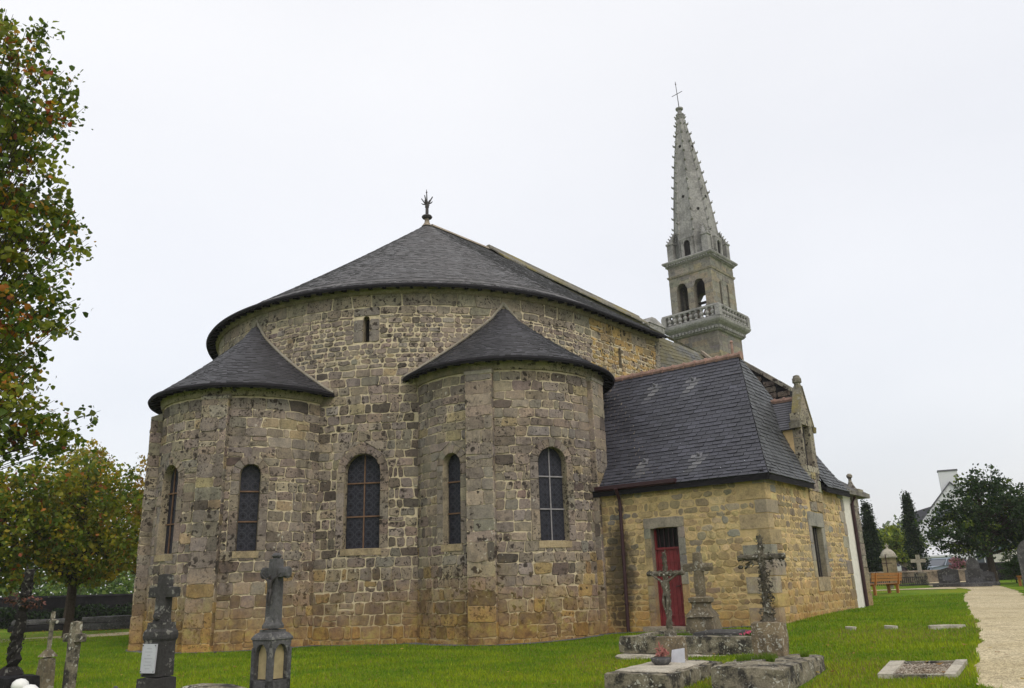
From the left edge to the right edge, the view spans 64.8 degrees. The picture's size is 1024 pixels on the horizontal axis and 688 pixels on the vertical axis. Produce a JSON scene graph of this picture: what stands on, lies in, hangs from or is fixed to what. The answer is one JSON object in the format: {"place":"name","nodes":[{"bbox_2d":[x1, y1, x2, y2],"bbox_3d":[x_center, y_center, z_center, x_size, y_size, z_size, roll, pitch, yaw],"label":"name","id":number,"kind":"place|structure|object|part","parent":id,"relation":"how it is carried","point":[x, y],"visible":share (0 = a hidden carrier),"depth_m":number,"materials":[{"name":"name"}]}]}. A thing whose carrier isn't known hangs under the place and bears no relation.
{"place":"outdoors","nodes":[
{"label":"outdoors","id":0,"kind":"place"},
{"bbox_2d":[0,632,128,642],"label":"path","id":1,"kind":"structure","parent":0,"point":[104,634],"depth_m":32.70,"materials":[{"name":"beige gravel"}]},
{"bbox_2d":[0,580,1023,687],"bbox_3d":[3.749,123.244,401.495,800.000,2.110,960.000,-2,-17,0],"label":"ground","id":2,"kind":"structure","parent":0,"point":[1012,584],"depth_m":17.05,"materials":[{"name":"green plant"}]},
{"bbox_2d":[0,564,45,687],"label":"rustic cross","id":3,"kind":"object","parent":2,"relation":"on","point":[11,671],"visible":1,"depth_m":7.71,"materials":[{"name":"stone"}]},
{"bbox_2d":[11,678,37,687],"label":"ceramic ornament","id":4,"kind":"object","parent":2,"relation":"on","point":[20,683],"visible":1,"depth_m":7.42,"materials":[{"name":"white ceramic"}]},
{"bbox_2d":[7,618,64,631],"bbox_3d":[-22.895,13.661,39.125,2.622,0.573,1.206,6,-18,-23],"label":"tomb","id":5,"kind":"object","parent":2,"relation":"on","point":[38,625],"visible":0.6,"depth_m":38.67,"materials":[{"name":"grey stone"}]},
{"bbox_2d":[0,451,87,596],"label":"lime tree","id":6,"kind":"object","parent":2,"relation":"on","point":[15,504],"visible":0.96,"depth_m":29.62,"materials":[{"name":"green plant"}]},
{"bbox_2d":[36,611,58,687],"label":"stone cross","id":7,"kind":"object","parent":2,"relation":"on","point":[45,671],"visible":0.98,"depth_m":10.62,"materials":[{"name":"grey stone"}]},
{"bbox_2d":[0,8,98,472],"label":"lime tree","id":8,"kind":"object","parent":2,"relation":"on","point":[16,203],"visible":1,"depth_m":14.09,"materials":[{"name":"green plant"}]},
{"bbox_2d":[0,593,132,628],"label":"boundary wall","id":9,"kind":"structure","parent":2,"relation":"on","point":[54,602],"depth_m":46.10,"materials":[{"name":"grey stone"}]},
{"bbox_2d":[0,602,132,628],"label":"hedge","id":10,"kind":"object","parent":2,"relation":"on","point":[6,614],"visible":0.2,"depth_m":44.52,"materials":[{"name":"green plant"}]},
{"bbox_2d":[0,567,135,596],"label":"shrubbery","id":11,"kind":"object","parent":2,"relation":"on","point":[46,590],"visible":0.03,"depth_m":63.30,"materials":[{"name":"green plant"}]},
{"bbox_2d":[2,551,134,596],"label":"woodland","id":12,"kind":"object","parent":2,"relation":"on","point":[37,586],"visible":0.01,"depth_m":92.54,"materials":[{"name":"green plant"}]},
{"bbox_2d":[4,448,143,637],"bbox_3d":[-17.764,8.053,32.749,6.008,7.532,5.637,-2,-17,0],"label":"lime tree","id":13,"kind":"object","parent":2,"relation":"on","point":[97,543],"visible":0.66,"depth_m":32.28,"materials":[{"name":"green plant"}]},
{"bbox_2d":[62,621,86,687],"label":"stone cross","id":14,"kind":"object","parent":2,"relation":"on","point":[74,637],"visible":1,"depth_m":8.74,"materials":[{"name":"grey stone"}]},
{"bbox_2d":[39,437,126,617],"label":"lime tree","id":15,"kind":"object","parent":2,"relation":"on","point":[102,453],"visible":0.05,"depth_m":41.92,"materials":[{"name":"green plant"}]},
{"bbox_2d":[82,615,131,630],"bbox_3d":[-19.200,13.394,38.751,2.897,0.636,1.111,5,-18,-22],"label":"tomb","id":16,"kind":"object","parent":2,"relation":"on","point":[107,622],"visible":0.64,"depth_m":38.25,"materials":[{"name":"grey stone"}]},
{"bbox_2d":[106,452,146,578],"bbox_3d":[-16.959,9.164,38.363,5.290,8.565,4.912,-2,-17,0],"label":"lime tree","id":17,"kind":"object","parent":2,"relation":"on","point":[138,486],"visible":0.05,"depth_m":37.72,"materials":[{"name":"green plant"}]},
{"bbox_2d":[136,574,180,687],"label":"granite cross","id":18,"kind":"object","parent":2,"relation":"on","point":[160,635],"visible":1,"depth_m":8.64,"materials":[{"name":"stone"}]},
{"bbox_2d":[181,683,245,687],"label":"headstone","id":19,"kind":"object","parent":2,"relation":"on","point":[207,685],"visible":1,"depth_m":8.06,"materials":[{"name":"stone"}]},
{"bbox_2d":[249,553,292,687],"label":"granite crucifix","id":20,"kind":"object","parent":2,"relation":"on","point":[271,652],"visible":1,"depth_m":8.57,"materials":[{"name":"stone"}]},
{"bbox_2d":[125,626,749,652],"bbox_3d":[-4.172,8.632,23.901,22.760,0.367,10.004,-12,-20,32],"label":"gravel strip","id":21,"kind":"object","parent":2,"relation":"on","point":[139,651],"visible":0.27,"depth_m":21.48,"materials":[{"name":"beige gravel"}]},
{"bbox_2d":[127,82,873,652],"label":"church","id":22,"kind":"structure","parent":2,"relation":"on","point":[427,432],"depth_m":23.31,"materials":[{"name":"stone"}]},
{"bbox_2d":[0,628,1023,687],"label":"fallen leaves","id":23,"kind":"object","parent":2,"relation":"on","point":[400,648],"visible":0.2,"depth_m":18.50,"materials":[{"name":"brown plant"}]},
{"bbox_2d":[604,660,722,687],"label":"tomb","id":24,"kind":"object","parent":2,"relation":"on","point":[669,675],"visible":0.74,"depth_m":11.19,"materials":[{"name":"stone"}]},
{"bbox_2d":[651,657,670,664],"bbox_3d":[2.194,4.660,11.847,0.310,0.095,0.305,-2,-17,0],"label":"bowl","id":25,"kind":"object","parent":24,"relation":"on","point":[661,660],"visible":1,"depth_m":11.74,"materials":[{"name":"grey stone"}]},
{"bbox_2d":[654,641,669,656],"bbox_3d":[2.259,4.640,12.111,0.239,0.325,0.323,-2,-17,0],"label":"dried bouquet","id":26,"kind":"object","parent":25,"relation":"in","point":[664,651],"visible":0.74,"depth_m":12.09,"materials":[{"name":"pink plant"}]},
{"bbox_2d":[646,550,687,660],"bbox_3d":[2.443,4.194,12.586,0.718,1.912,0.354,-11,-19,28],"label":"crucifix","id":27,"kind":"object","parent":24,"relation":"on","point":[670,640],"visible":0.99,"depth_m":12.53,"materials":[{"name":"stone"}]},
{"bbox_2d":[671,648,684,662],"bbox_3d":[2.502,4.679,12.123,0.220,0.200,0.090,-12,-20,31],"label":"memorial plaque","id":28,"kind":"object","parent":24,"relation":"on","point":[677,655],"visible":1,"depth_m":12.11,"materials":[{"name":"stone"}]},
{"bbox_2d":[615,629,753,659],"bbox_3d":[3.779,5.889,15.827,2.797,0.473,2.445,-11,-19,29],"label":"grave enclosure","id":29,"kind":"object","parent":2,"relation":"on","point":[702,643],"visible":0.59,"depth_m":14.99,"materials":[{"name":"stone"}]},
{"bbox_2d":[655,632,736,635],"bbox_3d":[3.611,5.731,15.811,1.938,0.087,2.062,10,-21,-34],"label":"grass patch","id":30,"kind":"object","parent":29,"relation":"on","point":[677,633],"visible":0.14,"depth_m":16.39,"materials":[{"name":"green plant"}]},
{"bbox_2d":[741,630,750,635],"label":"flowers","id":31,"kind":"object","parent":30,"relation":"on","point":[747,633],"visible":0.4,"depth_m":15.26,"materials":[{"name":"pink plant"}]},
{"bbox_2d":[682,552,721,634],"bbox_3d":[4.025,5.356,17.200,0.664,1.800,0.582,-11,-19,29],"label":"stone cross","id":32,"kind":"object","parent":29,"relation":"on","point":[702,614],"visible":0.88,"depth_m":17.01,"materials":[{"name":"grey stone"}]},
{"bbox_2d":[711,654,825,687],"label":"tomb","id":33,"kind":"object","parent":2,"relation":"on","point":[791,671],"visible":0.83,"depth_m":10.38,"materials":[{"name":"stone"}]},
{"bbox_2d":[737,534,788,655],"bbox_3d":[3.781,3.737,12.081,0.805,1.768,0.410,-11,-19,28],"label":"crucifix","id":34,"kind":"object","parent":33,"relation":"on","point":[769,633],"visible":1,"depth_m":11.92,"materials":[{"name":"stone"}]},
{"bbox_2d":[734,650,810,661],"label":"grass tufts","id":35,"kind":"object","parent":33,"relation":"on","point":[769,657],"visible":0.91,"depth_m":11.26,"materials":[{"name":"green plant"}]},
{"bbox_2d":[845,626,856,630],"bbox_3d":[7.084,5.948,16.836,0.192,0.080,0.403,-2,-17,0],"label":"flat stone","id":36,"kind":"object","parent":2,"relation":"on","point":[850,627],"visible":0.52,"depth_m":16.74,"materials":[{"name":"grey stone"}]},
{"bbox_2d":[860,499,885,571],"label":"cypress","id":37,"kind":"object","parent":2,"relation":"on","point":[871,539],"visible":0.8,"depth_m":51.70,"materials":[{"name":"green plant"}]},
{"bbox_2d":[870,573,901,595],"bbox_3d":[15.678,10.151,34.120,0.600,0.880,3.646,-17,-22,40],"label":"bench","id":38,"kind":"object","parent":2,"relation":"on","point":[875,577],"visible":0.76,"depth_m":34.07,"materials":[{"name":"brown wood"}]},
{"bbox_2d":[881,554,893,587],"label":"iron cross","id":39,"kind":"object","parent":2,"relation":"on","point":[886,563],"visible":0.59,"depth_m":40.62,"materials":[{"name":"grey metal"}]},
{"bbox_2d":[879,543,897,584],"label":"wayside shrine","id":40,"kind":"object","parent":2,"relation":"on","point":[891,556],"visible":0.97,"depth_m":45.28,"materials":[{"name":"stone"}]},
{"bbox_2d":[875,514,902,534],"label":"distant tree","id":41,"kind":"object","parent":2,"relation":"on","point":[886,523],"visible":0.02,"depth_m":159.37,"materials":[{"name":"green plant"}]},
{"bbox_2d":[884,625,897,629],"bbox_3d":[7.677,5.762,16.369,0.178,0.080,0.514,-2,-17,0],"label":"flat stone","id":42,"kind":"object","parent":2,"relation":"on","point":[890,627],"visible":0.66,"depth_m":16.25,"materials":[{"name":"grey stone"}]},
{"bbox_2d":[870,576,923,585],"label":"railing","id":43,"kind":"object","parent":2,"relation":"on","point":[902,580],"visible":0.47,"depth_m":45.36,"materials":[{"name":"metal"}]},
{"bbox_2d":[896,562,906,570],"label":"parked car","id":44,"kind":"object","parent":2,"relation":"on","point":[903,568],"visible":0.02,"depth_m":56.22,"materials":[{"name":"paint"}]},
{"bbox_2d":[877,523,931,563],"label":"garden tree","id":45,"kind":"object","parent":2,"relation":"on","point":[895,543],"visible":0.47,"depth_m":60.97,"materials":[{"name":"green plant"}]},
{"bbox_2d":[897,562,922,570],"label":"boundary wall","id":46,"kind":"structure","parent":2,"relation":"on","point":[904,564],"depth_m":60.96,"materials":[{"name":"grey stone"}]},
{"bbox_2d":[897,489,931,570],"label":"cypress","id":47,"kind":"object","parent":2,"relation":"on","point":[911,531],"visible":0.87,"depth_m":54.17,"materials":[{"name":"green plant"}]},
{"bbox_2d":[869,569,965,584],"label":"boundary wall","id":48,"kind":"structure","parent":2,"relation":"on","point":[932,575],"depth_m":48.31,"materials":[{"name":"grey stone"}]},
{"bbox_2d":[882,547,953,560],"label":"cottage","id":49,"kind":"structure","parent":2,"relation":"on","point":[935,554],"depth_m":67.66,"materials":[{"name":"white paint"}]},
{"bbox_2d":[910,555,928,583],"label":"stone cross","id":50,"kind":"object","parent":2,"relation":"on","point":[918,561],"visible":0.92,"depth_m":47.01,"materials":[{"name":"grey stone"}]},
{"bbox_2d":[878,659,966,678],"bbox_3d":[5.394,4.314,10.633,0.988,0.210,1.396,-13,-20,32],"label":"grave border","id":51,"kind":"object","parent":2,"relation":"on","point":[896,669],"visible":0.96,"depth_m":10.57,"materials":[{"name":"stone"}]},
{"bbox_2d":[899,582,965,585],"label":"kerb","id":52,"kind":"structure","parent":2,"relation":"on","point":[920,584],"depth_m":43.70,"materials":[{"name":"grey stone"}]},
{"bbox_2d":[913,557,966,570],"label":"parked car","id":53,"kind":"object","parent":2,"relation":"on","point":[939,563],"visible":0.11,"depth_m":54.99,"materials":[{"name":"silver paint"}]},
{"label":"windows","id":54,"kind":"part","parent":53,"relation":"part of","materials":[{"name":"glass"}]},
{"bbox_2d":[928,624,965,629],"bbox_3d":[8.423,5.491,15.629,0.709,0.080,0.417,-2,-17,0],"label":"flat stone","id":55,"kind":"object","parent":2,"relation":"on","point":[946,625],"visible":0.66,"depth_m":15.48,"materials":[{"name":"grey stone"}]},
{"bbox_2d":[948,556,966,568],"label":"flowering shrub","id":56,"kind":"object","parent":2,"relation":"on","point":[956,563],"visible":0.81,"depth_m":52.07,"materials":[{"name":"pink plant"}]},
{"bbox_2d":[914,463,1023,581],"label":"broadleaf tree","id":57,"kind":"object","parent":2,"relation":"on","point":[1005,530],"visible":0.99,"depth_m":41.55,"materials":[{"name":"green plant"}]},
{"bbox_2d":[979,562,1021,579],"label":"hedge","id":58,"kind":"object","parent":2,"relation":"on","point":[984,567],"depth_m":48.98,"materials":[{"name":"green plant"}]},
{"bbox_2d":[984,546,1017,561],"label":"bungalow","id":59,"kind":"object","parent":2,"relation":"on","point":[998,557],"visible":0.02,"depth_m":54.07,"materials":[{"name":"white paint"}]},
{"bbox_2d":[996,550,1021,582],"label":"shrub","id":60,"kind":"object","parent":2,"relation":"on","point":[1008,565],"visible":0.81,"depth_m":43.05,"materials":[{"name":"green plant"}]},
{"bbox_2d":[1016,576,1021,585],"bbox_3d":[24.594,11.087,38.520,0.600,0.880,1.562,-15,-22,38],"label":"bench","id":61,"kind":"object","parent":2,"relation":"on","point":[1019,580],"visible":0.59,"depth_m":38.11,"materials":[{"name":"brown wood"}]},
{"bbox_2d":[1017,540,1023,585],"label":"headstone","id":62,"kind":"object","parent":2,"relation":"on","point":[1020,551],"visible":1,"depth_m":33.25,"materials":[{"name":"grey stone"}]},
{"bbox_2d":[0,0,1023,596],"label":"sky","id":63,"kind":"structure","parent":0,"point":[862,163],"materials":[{"name":"white"}]},
{"bbox_2d":[871,587,956,590],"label":"side path","id":64,"kind":"structure","parent":0,"point":[925,588],"depth_m":38.07,"materials":[{"name":"beige gravel"}]},
{"bbox_2d":[915,469,997,562],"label":"house","id":65,"kind":"structure","parent":0,"point":[946,478],"depth_m":72.55,"materials":[{"name":"white paint"}]},
{"bbox_2d":[929,581,1023,687],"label":"path","id":66,"kind":"structure","parent":0,"point":[998,611],"depth_m":13.95,"materials":[{"name":"beige gravel"}]},
{"bbox_2d":[933,568,960,586],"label":"headstone","id":67,"kind":"object","parent":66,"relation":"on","point":[948,577],"visible":0.92,"depth_m":40.58,"materials":[{"name":"black stone"}]},
{"bbox_2d":[960,558,992,586],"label":"headstone","id":68,"kind":"object","parent":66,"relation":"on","point":[974,574],"visible":0.97,"depth_m":40.08,"materials":[{"name":"grey stone"}]},
{"bbox_2d":[984,571,1000,584],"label":"headstone","id":69,"kind":"object","parent":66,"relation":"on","point":[989,576],"visible":0.61,"depth_m":40.96,"materials":[{"name":"grey stone"}]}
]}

